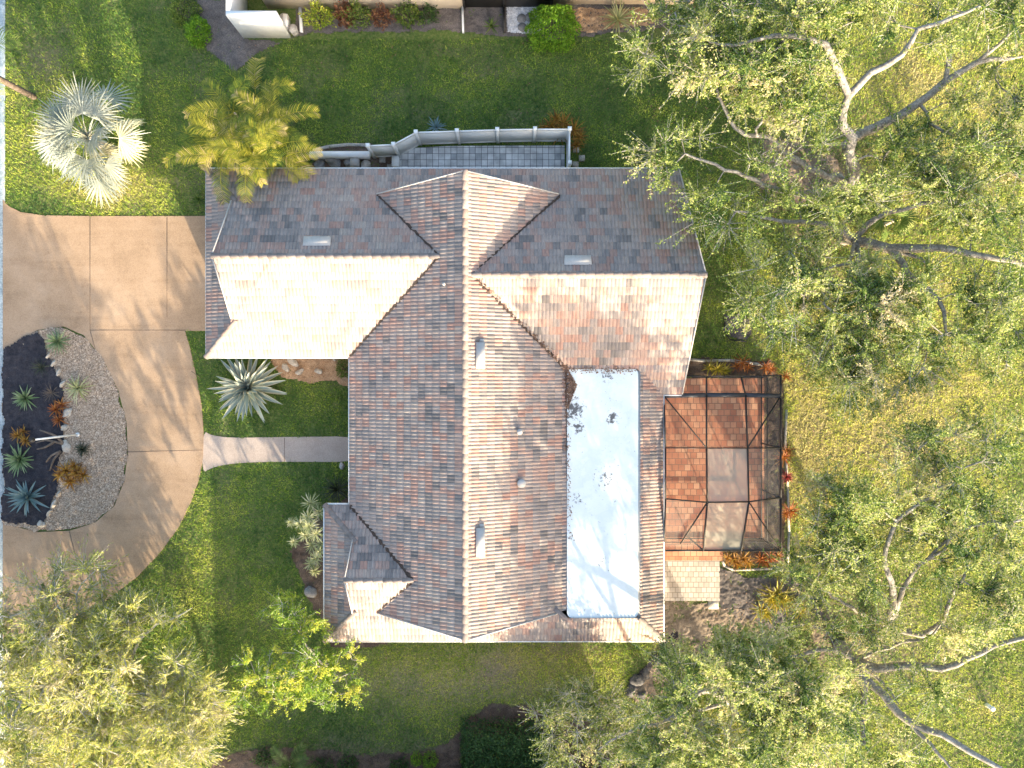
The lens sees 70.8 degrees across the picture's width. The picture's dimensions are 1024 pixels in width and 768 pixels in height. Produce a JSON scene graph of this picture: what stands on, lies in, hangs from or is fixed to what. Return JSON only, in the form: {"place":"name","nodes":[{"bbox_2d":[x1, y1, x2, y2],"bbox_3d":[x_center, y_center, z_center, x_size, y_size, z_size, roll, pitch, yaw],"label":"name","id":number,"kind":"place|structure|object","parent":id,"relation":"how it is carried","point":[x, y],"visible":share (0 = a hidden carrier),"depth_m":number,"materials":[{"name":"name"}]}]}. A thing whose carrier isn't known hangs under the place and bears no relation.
{"place":"outdoors","nodes":[
{"label":"outdoors","id":0,"kind":"place"},
{"bbox_2d":[3,200,204,639],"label":"driveway","id":1,"kind":"structure","parent":0,"point":[124,296],"depth_m":35.93,"materials":[{"name":"concrete"}]},
{"bbox_2d":[391,145,564,166],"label":"paver patio","id":2,"kind":"structure","parent":0,"point":[504,156],"depth_m":35.91,"materials":[{"name":"stone"}]},
{"bbox_2d":[392,156,399,166],"bbox_3d":[-5.759,-11.012,35.730,0.360,0.360,0.520,0,90,0],"label":"utility box","id":3,"kind":"object","parent":2,"relation":"on","point":[395,161],"visible":0.89,"depth_m":35.55,"materials":[{"name":"plastic"}]},
{"bbox_2d":[3,0,1023,767],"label":"lawn","id":4,"kind":"structure","parent":0,"point":[261,522],"depth_m":35.97,"materials":[{"name":"green plant"}]},
{"bbox_2d":[0,25,36,100],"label":"street palm","id":5,"kind":"object","parent":4,"relation":"on","point":[18,88],"visible":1,"depth_m":33.09,"materials":[{"name":"brown wood"}]},
{"bbox_2d":[1,327,127,531],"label":"gravel bed","id":6,"kind":"object","parent":4,"relation":"on","point":[97,421],"visible":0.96,"depth_m":35.92,"materials":[{"name":"gravel"}]},
{"bbox_2d":[0,332,63,525],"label":"mulch bed","id":7,"kind":"object","parent":6,"relation":"on","point":[18,356],"visible":0.94,"depth_m":35.88,"materials":[{"name":"wood"}]},
{"bbox_2d":[3,445,33,476],"bbox_3d":[-24.464,3.763,35.563,1.601,0.844,1.795,0,90,0],"label":"agave","id":8,"kind":"object","parent":7,"relation":"on","point":[17,462],"visible":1,"depth_m":35.62,"materials":[{"name":"green plant"}]},
{"bbox_2d":[10,424,30,447],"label":"bromeliad","id":9,"kind":"object","parent":7,"relation":"on","point":[19,434],"visible":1,"depth_m":35.72,"materials":[{"name":"plant"}]},
{"bbox_2d":[3,480,48,514],"bbox_3d":[-24.040,5.661,35.488,2.202,1.017,1.864,0,90,0],"label":"agave","id":10,"kind":"object","parent":7,"relation":"on","point":[22,496],"visible":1,"depth_m":35.53,"materials":[{"name":"blue plant"}]},
{"bbox_2d":[12,385,39,410],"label":"agave","id":11,"kind":"object","parent":7,"relation":"on","point":[22,399],"visible":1,"depth_m":35.67,"materials":[{"name":"green plant"}]},
{"bbox_2d":[29,357,50,377],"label":"yucca","id":12,"kind":"object","parent":7,"relation":"on","point":[38,367],"visible":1,"depth_m":35.71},
{"bbox_2d":[35,430,63,470],"bbox_3d":[-23.056,3.272,35.709,1.331,0.405,1.796,23,90,0],"label":"driftwood","id":13,"kind":"object","parent":7,"relation":"on","point":[59,452],"visible":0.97,"depth_m":35.66,"materials":[{"name":"brown wood"}]},
{"bbox_2d":[29,432,79,441],"bbox_3d":[-21.636,2.521,34.120,0.219,3.560,0.219,0,90,0],"label":"lamp post","id":14,"kind":"object","parent":6,"relation":"on","point":[34,439],"visible":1,"depth_m":33.98,"materials":[{"name":"metal"}]},
{"bbox_2d":[44,327,70,354],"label":"agave","id":15,"kind":"object","parent":6,"relation":"on","point":[56,343],"visible":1,"depth_m":35.68,"materials":[{"name":"green plant"}]},
{"bbox_2d":[48,397,71,427],"bbox_3d":[-22.529,1.412,35.760,1.261,0.713,1.625,0,90,0],"label":"bromeliad","id":16,"kind":"object","parent":6,"relation":"on","point":[54,408],"visible":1,"depth_m":35.72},
{"bbox_2d":[62,440,71,452],"bbox_3d":[-22.204,3.100,35.852,0.492,0.198,0.641,0,90,0],"label":"garden stone","id":17,"kind":"object","parent":6,"relation":"on","point":[66,447],"visible":1,"depth_m":35.80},
{"bbox_2d":[52,458,90,493],"bbox_3d":[-21.896,4.528,35.729,1.862,0.651,1.738,-32,90,0],"label":"bromeliad","id":18,"kind":"object","parent":6,"relation":"on","point":[77,474],"visible":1,"depth_m":35.70,"materials":[{"name":"plant"}]},
{"bbox_2d":[62,375,94,404],"bbox_3d":[-21.471,0.285,35.702,1.543,0.820,1.676,0,90,0],"label":"agave","id":19,"kind":"object","parent":6,"relation":"on","point":[76,387],"visible":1,"depth_m":35.68,"materials":[{"name":"green plant"}]},
{"bbox_2d":[73,442,92,456],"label":"dead plant","id":20,"kind":"object","parent":6,"relation":"on","point":[81,448],"visible":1,"depth_m":35.74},
{"bbox_2d":[27,73,150,208],"bbox_3d":[-19.654,-11.771,33.618,5.366,4.764,5.709,34,90,0],"label":"fan palm","id":21,"kind":"object","parent":4,"relation":"on","point":[59,138],"visible":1,"depth_m":33.01,"materials":[{"name":"green plant"}]},
{"bbox_2d":[190,191,204,206],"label":"agave","id":22,"kind":"object","parent":4,"relation":"on","point":[198,197],"visible":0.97,"depth_m":35.78,"materials":[{"name":"green plant"}]},
{"bbox_2d":[161,57,323,205],"bbox_3d":[-11.856,-11.297,33.600,6.879,4.866,6.996,37,90,0],"label":"cane palm","id":23,"kind":"object","parent":4,"relation":"on","point":[237,128],"visible":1,"depth_m":32.27,"materials":[{"name":"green plant"}]},
{"bbox_2d":[202,432,347,470],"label":"walkway","id":24,"kind":"structure","parent":4,"relation":"on","point":[218,450],"depth_m":35.94,"materials":[{"name":"concrete"}]},
{"bbox_2d":[298,7,302,32],"bbox_3d":[-10.528,-18.144,35.910,0.140,0.180,1.218,-3,90,0],"label":"bed edging","id":25,"kind":"object","parent":4,"relation":"on","point":[300,22],"visible":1,"depth_m":35.82,"materials":[{"name":"white paint"}]},
{"bbox_2d":[271,358,347,387],"bbox_3d":[-9.551,-0.135,35.925,5.137,0.080,2.774,0,90,0],"label":"wood chip bed","id":26,"kind":"object","parent":4,"relation":"on","point":[309,366],"visible":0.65,"depth_m":35.93,"materials":[{"name":"wood"}]},
{"bbox_2d":[335,358,347,378],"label":"shrub","id":27,"kind":"object","parent":26,"relation":"on","point":[342,366],"visible":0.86,"depth_m":35.61,"materials":[{"name":"green plant"}]},
{"bbox_2d":[170,0,461,70],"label":"mulch bed","id":28,"kind":"object","parent":4,"relation":"on","point":[228,49],"visible":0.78,"depth_m":35.94,"materials":[{"name":"wood"}]},
{"bbox_2d":[168,0,203,23],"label":"hedge","id":29,"kind":"object","parent":28,"relation":"on","point":[175,3],"visible":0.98,"depth_m":35.56,"materials":[{"name":"green plant"}]},
{"bbox_2d":[183,14,212,49],"bbox_3d":[-15.595,-17.504,35.537,1.372,0.984,1.692,-31,90,0],"label":"hedge","id":30,"kind":"object","parent":28,"relation":"on","point":[191,26],"visible":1,"depth_m":35.56,"materials":[{"name":"green plant"}]},
{"bbox_2d":[288,24,298,36],"bbox_3d":[-10.793,-17.495,35.680,0.438,0.540,0.438,0,90,0],"label":"boulder","id":31,"kind":"object","parent":28,"relation":"on","point":[293,29],"visible":1,"depth_m":35.41,"materials":[{"name":"stone"}]},
{"bbox_2d":[298,0,337,35],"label":"shrub","id":32,"kind":"object","parent":28,"relation":"on","point":[315,16],"visible":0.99,"depth_m":35.46,"materials":[{"name":"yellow plant"}]},
{"bbox_2d":[332,0,356,28],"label":"shrub","id":33,"kind":"object","parent":28,"relation":"on","point":[342,9],"visible":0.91,"depth_m":35.41,"materials":[{"name":"red plant"}]},
{"bbox_2d":[340,0,373,32],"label":"shrub","id":34,"kind":"object","parent":28,"relation":"on","point":[357,10],"visible":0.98,"depth_m":35.38,"materials":[{"name":"green plant"}]},
{"bbox_2d":[368,2,396,31],"bbox_3d":[-6.438,-18.094,35.390,1.083,1.290,1.090,42,90,0],"label":"shrub","id":35,"kind":"object","parent":28,"relation":"on","point":[386,15],"visible":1,"depth_m":35.49,"materials":[{"name":"red plant"}]},
{"bbox_2d":[389,0,424,31],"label":"shrub","id":36,"kind":"object","parent":28,"relation":"on","point":[409,15],"visible":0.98,"depth_m":35.52,"materials":[{"name":"green plant"}]},
{"bbox_2d":[418,2,441,24],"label":"shrub","id":37,"kind":"object","parent":28,"relation":"on","point":[431,12],"visible":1,"depth_m":35.64,"materials":[{"name":"green plant"}]},
{"bbox_2d":[290,498,347,619],"bbox_3d":[-8.855,8.536,35.930,4.456,0.084,8.420,0,90,0],"label":"mulch bed","id":38,"kind":"object","parent":4,"relation":"on","point":[300,554],"visible":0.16,"depth_m":35.93,"materials":[{"name":"wood"}]},
{"bbox_2d":[284,492,322,577],"bbox_3d":[-9.661,7.163,34.407,2.378,3.263,4.188,0,90,0],"label":"yucca cluster","id":39,"kind":"object","parent":38,"relation":"on","point":[310,523],"visible":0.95,"depth_m":33.70,"materials":[{"name":"green plant"}]},
{"bbox_2d":[304,586,316,597],"bbox_3d":[-10.036,10.379,35.841,0.668,0.320,0.596,0,90,0],"label":"boulder","id":40,"kind":"object","parent":38,"relation":"on","point":[310,591],"visible":1,"depth_m":35.76,"materials":[{"name":"grey stone"}]},
{"bbox_2d":[320,474,347,502],"bbox_3d":[-8.698,5.197,35.774,1.802,1.128,1.802,24,90,0],"label":"grass tuft","id":41,"kind":"object","parent":38,"relation":"on","point":[335,493],"visible":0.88,"depth_m":35.64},
{"bbox_2d":[309,151,370,159],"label":"retaining wall","id":42,"kind":"structure","parent":4,"relation":"on","point":[360,155],"depth_m":35.45,"materials":[{"name":"white paint"}]},
{"bbox_2d":[313,143,370,150],"bbox_3d":[-8.487,-11.841,35.930,2.910,0.140,0.270,-5,90,0],"label":"bed edging","id":43,"kind":"object","parent":4,"relation":"on","point":[343,145],"visible":0.83,"depth_m":35.86,"materials":[{"name":"concrete"}]},
{"bbox_2d":[311,143,391,166],"bbox_3d":[-7.744,-11.272,35.941,4.779,0.100,1.493,0,90,0],"label":"mulch bed","id":44,"kind":"object","parent":4,"relation":"on","point":[388,160],"visible":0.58,"depth_m":35.94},
{"bbox_2d":[324,158,340,166],"bbox_3d":[-8.967,-11.124,35.841,1.028,0.443,0.588,17,90,0],"label":"boulder","id":45,"kind":"object","parent":44,"relation":"on","point":[333,162],"visible":0.65,"depth_m":35.73,"materials":[{"name":"grey stone"}]},
{"bbox_2d":[350,157,359,166],"bbox_3d":[-7.794,-11.044,35.740,0.440,0.400,0.560,0,90,0],"label":"utility box","id":46,"kind":"object","parent":44,"relation":"on","point":[354,161],"visible":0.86,"depth_m":35.54,"materials":[{"name":"paint"}]},
{"bbox_2d":[330,642,387,648],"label":"mulch bed","id":47,"kind":"object","parent":4,"relation":"on","point":[361,644],"visible":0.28,"depth_m":35.94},
{"bbox_2d":[211,703,612,767],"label":"mulch bed","id":48,"kind":"object","parent":4,"relation":"on","point":[452,753],"visible":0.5,"depth_m":35.94,"materials":[{"name":"wood"}]},
{"bbox_2d":[250,747,275,767],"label":"shrub","id":49,"kind":"object","parent":48,"relation":"on","point":[265,758],"visible":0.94,"depth_m":35.72,"materials":[{"name":"green plant"}]},
{"bbox_2d":[268,741,315,767],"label":"shrub","id":50,"kind":"object","parent":48,"relation":"on","point":[297,757],"visible":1,"depth_m":35.01,"materials":[{"name":"green plant"}]},
{"bbox_2d":[308,756,337,767],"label":"shrub","id":51,"kind":"object","parent":48,"relation":"on","point":[322,764],"visible":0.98,"depth_m":35.76,"materials":[{"name":"green plant"}]},
{"bbox_2d":[336,751,358,767],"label":"shrub","id":52,"kind":"object","parent":48,"relation":"on","point":[349,763],"visible":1,"depth_m":35.75,"materials":[{"name":"green plant"}]},
{"bbox_2d":[390,756,409,767],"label":"shrub","id":53,"kind":"object","parent":48,"relation":"on","point":[400,765],"visible":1,"depth_m":35.76,"materials":[{"name":"green plant"}]},
{"bbox_2d":[410,750,422,766],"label":"shrub","id":54,"kind":"object","parent":48,"relation":"on","point":[414,758],"visible":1,"depth_m":35.70,"materials":[{"name":"green plant"}]},
{"bbox_2d":[422,750,438,767],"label":"shrub","id":55,"kind":"object","parent":48,"relation":"on","point":[426,763],"visible":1,"depth_m":35.70,"materials":[{"name":"green plant"}]},
{"bbox_2d":[458,715,554,767],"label":"hedge","id":56,"kind":"object","parent":48,"relation":"on","point":[513,755],"visible":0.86,"depth_m":34.82,"materials":[{"name":"green plant"}]},
{"bbox_2d":[427,117,446,130],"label":"agave","id":57,"kind":"object","parent":4,"relation":"on","point":[435,124],"visible":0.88,"depth_m":35.72,"materials":[{"name":"blue plant"}]},
{"bbox_2d":[203,167,707,642],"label":"house","id":58,"kind":"structure","parent":4,"relation":"on","point":[449,521],"depth_m":32.05,"materials":[{"name":"tile"}]},
{"bbox_2d":[476,278,635,540],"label":"fallen leaves","id":59,"kind":"object","parent":58,"relation":"on","point":[571,387],"visible":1,"depth_m":32.60,"materials":[{"name":"brown plant"}]},
{"bbox_2d":[226,0,693,37],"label":"neighbour house","id":60,"kind":"structure","parent":4,"relation":"on","point":[245,22],"depth_m":35.40,"materials":[{"name":"white paint"}]},
{"bbox_2d":[365,126,571,166],"bbox_3d":[-2.055,-11.310,35.060,9.780,1.880,1.804,0,90,0],"label":"fence","id":61,"kind":"object","parent":4,"relation":"on","point":[416,138],"visible":0.97,"depth_m":34.95,"materials":[{"name":"plastic"}]},
{"bbox_2d":[463,4,674,39],"bbox_3d":[2.871,-18.118,35.939,10.801,0.083,2.002,0,90,0],"label":"mulch bed","id":62,"kind":"object","parent":4,"relation":"on","point":[476,23],"visible":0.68,"depth_m":35.94,"materials":[{"name":"wood"}]},
{"bbox_2d":[484,17,500,33],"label":"agave","id":63,"kind":"object","parent":62,"relation":"on","point":[491,23],"visible":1,"depth_m":35.76,"materials":[{"name":"green plant"}]},
{"bbox_2d":[506,7,540,33],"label":"pebble bed","id":64,"kind":"object","parent":62,"relation":"on","point":[513,13],"visible":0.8,"depth_m":35.90,"materials":[{"name":"gravel"}]},
{"bbox_2d":[523,3,581,54],"bbox_3d":[2.021,-17.583,35.166,2.954,1.720,2.406,0,90,0],"label":"round shrub","id":65,"kind":"object","parent":62,"relation":"on","point":[563,21],"visible":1,"depth_m":35.18,"materials":[{"name":"green plant"}]},
{"bbox_2d":[563,7,656,32],"bbox_3d":[4.893,-18.154,35.921,5.075,0.081,1.305,0,90,0],"label":"wood chip bed","id":66,"kind":"object","parent":62,"relation":"on","point":[593,18],"visible":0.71,"depth_m":35.92,"materials":[{"name":"wood"}]},
{"bbox_2d":[599,0,637,41],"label":"agave","id":67,"kind":"object","parent":66,"relation":"on","point":[617,16],"visible":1,"depth_m":35.65,"materials":[{"name":"green plant"}]},
{"bbox_2d":[624,631,677,700],"bbox_3d":[6.936,13.965,35.924,0.706,0.115,4.263,39,90,0],"label":"ditch bed","id":68,"kind":"object","parent":4,"relation":"on","point":[649,666],"visible":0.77,"depth_m":35.92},
{"bbox_2d":[626,684,635,696],"bbox_3d":[5.940,15.278,35.894,0.490,0.329,0.684,27,90,0],"label":"ditch rock","id":69,"kind":"object","parent":68,"relation":"on","point":[630,692],"visible":0.88,"depth_m":35.83,"materials":[{"name":"stone"}]},
{"bbox_2d":[629,674,645,685],"bbox_3d":[6.284,14.793,35.905,0.931,0.326,0.647,0,90,0],"label":"ditch rock","id":70,"kind":"object","parent":68,"relation":"on","point":[636,680],"visible":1,"depth_m":35.82,"materials":[{"name":"stone"}]},
{"bbox_2d":[633,601,746,705],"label":"bare soil","id":71,"kind":"structure","parent":4,"relation":"on","point":[694,625],"depth_m":35.94,"materials":[{"name":"soil"}]},
{"bbox_2d":[708,601,718,608],"bbox_3d":[10.048,10.976,35.955,0.520,0.090,0.520,0,90,0],"label":"stepping stone","id":72,"kind":"object","parent":71,"relation":"on","point":[714,604],"visible":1,"depth_m":35.91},
{"bbox_2d":[664,561,719,600],"bbox_3d":[8.384,9.760,35.976,3.968,0.148,2.112,0,90,0],"label":"paver landing","id":73,"kind":"object","parent":4,"relation":"on","point":[692,581],"visible":0.69,"depth_m":35.90,"materials":[{"name":"stone"}]},
{"bbox_2d":[685,699,745,752],"bbox_3d":[9.951,16.544,34.949,3.109,2.155,2.873,0,90,0],"label":"understory palm","id":74,"kind":"object","parent":4,"relation":"on","point":[704,703],"visible":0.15,"depth_m":34.55,"materials":[{"name":"green plant"}]},
{"bbox_2d":[690,358,763,365],"bbox_3d":[10.595,-1.143,35.930,4.437,0.140,0.251,4,90,0],"label":"bed edging","id":75,"kind":"object","parent":4,"relation":"on","point":[719,360],"visible":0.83,"depth_m":35.86,"materials":[{"name":"stone"}]},
{"bbox_2d":[687,357,776,377],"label":"mulch bed","id":76,"kind":"object","parent":4,"relation":"on","point":[695,368],"visible":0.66,"depth_m":35.92,"materials":[{"name":"wood"}]},
{"bbox_2d":[702,359,731,380],"bbox_3d":[10.223,-0.775,35.781,1.685,0.655,1.218,0,90,0],"label":"bromeliad","id":77,"kind":"object","parent":76,"relation":"on","point":[718,369],"visible":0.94,"depth_m":35.73,"materials":[{"name":"yellow plant"}]},
{"bbox_2d":[730,354,754,372],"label":"bromeliad","id":78,"kind":"object","parent":76,"relation":"on","point":[738,365],"visible":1,"depth_m":35.78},
{"bbox_2d":[757,357,777,373],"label":"bromeliad","id":79,"kind":"object","parent":76,"relation":"on","point":[767,366],"visible":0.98,"depth_m":35.75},
{"bbox_2d":[723,314,751,340],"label":"mulch bed","id":80,"kind":"object","parent":4,"relation":"on","point":[738,335],"visible":0.63,"depth_m":35.92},
{"bbox_2d":[721,561,773,570],"bbox_3d":[11.719,9.182,35.955,2.792,0.090,0.544,10,90,0],"label":"bed edging","id":81,"kind":"object","parent":4,"relation":"on","point":[743,569],"visible":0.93,"depth_m":35.91,"materials":[{"name":"stone"}]},
{"bbox_2d":[720,377,786,567],"bbox_3d":[11.931,4.347,35.951,3.566,0.085,9.697,0,90,0],"label":"mulch bed","id":82,"kind":"object","parent":4,"relation":"on","point":[773,419],"visible":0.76,"depth_m":35.95,"materials":[{"name":"wood"}]},
{"bbox_2d":[721,545,756,571],"bbox_3d":[11.233,8.742,35.721,1.925,0.578,1.442,0,90,0],"label":"bromeliad","id":83,"kind":"object","parent":82,"relation":"on","point":[736,561],"visible":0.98,"depth_m":35.74,"materials":[{"name":"orange plant"}]},
{"bbox_2d":[752,548,782,568],"bbox_3d":[12.689,8.662,35.757,1.756,0.634,1.185,0,90,0],"label":"bromeliad","id":84,"kind":"object","parent":82,"relation":"on","point":[761,559],"visible":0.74,"depth_m":35.76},
{"bbox_2d":[771,440,796,467],"bbox_3d":[13.531,3.469,35.708,1.214,0.647,1.406,19,90,0],"label":"bromeliad","id":85,"kind":"object","parent":82,"relation":"on","point":[786,452],"visible":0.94,"depth_m":35.74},
{"bbox_2d":[775,501,801,525],"bbox_3d":[13.723,6.220,35.642,1.360,0.690,1.415,45,90,0],"label":"bromeliad","id":86,"kind":"object","parent":82,"relation":"on","point":[789,511],"visible":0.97,"depth_m":35.72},
{"bbox_2d":[719,568,823,629],"bbox_3d":[12.843,10.839,35.940,5.545,0.105,2.821,7,90,0],"label":"mulch bed","id":87,"kind":"object","parent":4,"relation":"on","point":[750,585],"visible":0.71,"depth_m":35.94,"materials":[{"name":"wood"}]},
{"bbox_2d":[750,596,776,623],"bbox_3d":[12.458,11.323,35.692,1.502,0.759,1.431,30,90,0],"label":"croton","id":88,"kind":"object","parent":87,"relation":"on","point":[765,613],"visible":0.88,"depth_m":35.69,"materials":[{"name":"yellow plant"}]},
{"bbox_2d":[757,576,797,615],"bbox_3d":[13.252,10.518,35.586,2.439,0.898,2.210,0,90,0],"label":"croton","id":89,"kind":"object","parent":87,"relation":"on","point":[771,599],"visible":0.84,"depth_m":35.57,"materials":[{"name":"yellow plant"}]},
{"bbox_2d":[785,596,813,620],"bbox_3d":[14.276,11.203,35.730,1.785,0.799,1.267,42,90,0],"label":"croton","id":90,"kind":"object","parent":87,"relation":"on","point":[799,610],"visible":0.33,"depth_m":35.70,"materials":[{"name":"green plant"}]},
{"bbox_2d":[784,410,789,562],"bbox_3d":[13.725,5.120,35.955,0.214,0.090,7.686,-1,90,0],"label":"bed edging","id":91,"kind":"object","parent":4,"relation":"on","point":[787,484],"visible":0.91,"depth_m":35.91,"materials":[{"name":"stone"}]},
{"bbox_2d":[782,469,794,483],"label":"bromeliad","id":92,"kind":"object","parent":4,"relation":"on","point":[788,476],"visible":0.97,"depth_m":35.76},
{"bbox_2d":[757,138,844,209],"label":"bare soil","id":93,"kind":"structure","parent":4,"relation":"on","point":[833,161],"depth_m":35.94,"materials":[{"name":"soil"}]},
{"bbox_2d":[630,135,996,767],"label":"undergrowth","id":94,"kind":"object","parent":4,"relation":"on","point":[802,356],"visible":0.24,"depth_m":35.86,"materials":[{"name":"green plant"}]},
{"bbox_2d":[864,208,922,240],"bbox_3d":[18.484,-7.800,35.042,2.661,1.916,1.661,-12,90,0],"label":"fan palm","id":95,"kind":"object","parent":4,"relation":"on","point":[906,223],"visible":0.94,"depth_m":34.82,"materials":[{"name":"green plant"}]},
{"bbox_2d":[664,378,763,560],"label":"patio floor","id":96,"kind":"structure","parent":0,"point":[686,468],"depth_m":35.90,"materials":[{"name":"ceramic"}]},
{"bbox_2d":[664,375,781,551],"bbox_3d":[9.720,3.651,34.300,5.456,3.200,8.164,0,90,0],"label":"screen enclosure","id":97,"kind":"object","parent":96,"relation":"on","point":[727,502],"visible":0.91,"depth_m":32.93,"materials":[{"name":"metal"}]},
{"label":"ground","id":98,"kind":"structure","parent":0,"visible":0},
{"bbox_2d":[0,0,5,766],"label":"kerb","id":99,"kind":"structure","parent":98,"relation":"on","point":[2,131],"depth_m":35.95,"materials":[{"name":"concrete"}]},
{"bbox_2d":[0,533,253,767],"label":"bottlebrush tree","id":100,"kind":"object","parent":98,"relation":"on","point":[92,723],"visible":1,"depth_m":31.09,"materials":[{"name":"green plant"}]},
{"bbox_2d":[207,358,286,421],"bbox_3d":[-12.916,0.114,35.218,3.771,2.109,3.698,0,90,0],"label":"agave","id":101,"kind":"object","parent":98,"relation":"on","point":[246,388],"visible":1,"depth_m":35.15,"materials":[{"name":"green plant"}]},
{"bbox_2d":[224,586,370,718],"bbox_3d":[-9.527,12.121,33.130,6.332,5.839,5.879,0,90,0],"label":"lime tree","id":102,"kind":"object","parent":98,"relation":"on","point":[309,688],"visible":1,"depth_m":31.92,"materials":[{"name":"green plant"}]},
{"bbox_2d":[537,109,588,152],"bbox_3d":[2.530,-12.681,35.689,2.872,0.711,1.938,20,90,0],"label":"bromeliad","id":103,"kind":"object","parent":98,"relation":"on","point":[556,119],"visible":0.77,"depth_m":35.68,"materials":[{"name":"plant"}]},
{"bbox_2d":[515,669,655,767],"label":"tree","id":104,"kind":"object","parent":98,"relation":"on","point":[562,711],"visible":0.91,"depth_m":31.89,"materials":[{"name":"green plant"}]},
{"bbox_2d":[598,603,824,767],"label":"oak tree","id":105,"kind":"object","parent":98,"relation":"on","point":[680,746],"visible":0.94,"depth_m":28.33,"materials":[{"name":"green plant"}]},
{"bbox_2d":[605,0,1023,224],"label":"oak tree","id":106,"kind":"object","parent":98,"relation":"on","point":[775,85],"visible":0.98,"depth_m":29.34,"materials":[{"name":"green plant"}]},
{"bbox_2d":[655,119,1023,425],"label":"oak tree","id":107,"kind":"object","parent":98,"relation":"on","point":[877,295],"visible":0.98,"depth_m":30.08,"materials":[{"name":"green plant"}]},
{"bbox_2d":[717,579,1023,767],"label":"oak tree","id":108,"kind":"object","parent":98,"relation":"on","point":[815,736],"visible":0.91,"depth_m":29.42,"materials":[{"name":"green plant"}]},
{"bbox_2d":[761,394,1023,639],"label":"oak tree","id":109,"kind":"object","parent":98,"relation":"on","point":[931,515],"visible":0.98,"depth_m":29.94,"materials":[{"name":"green plant"}]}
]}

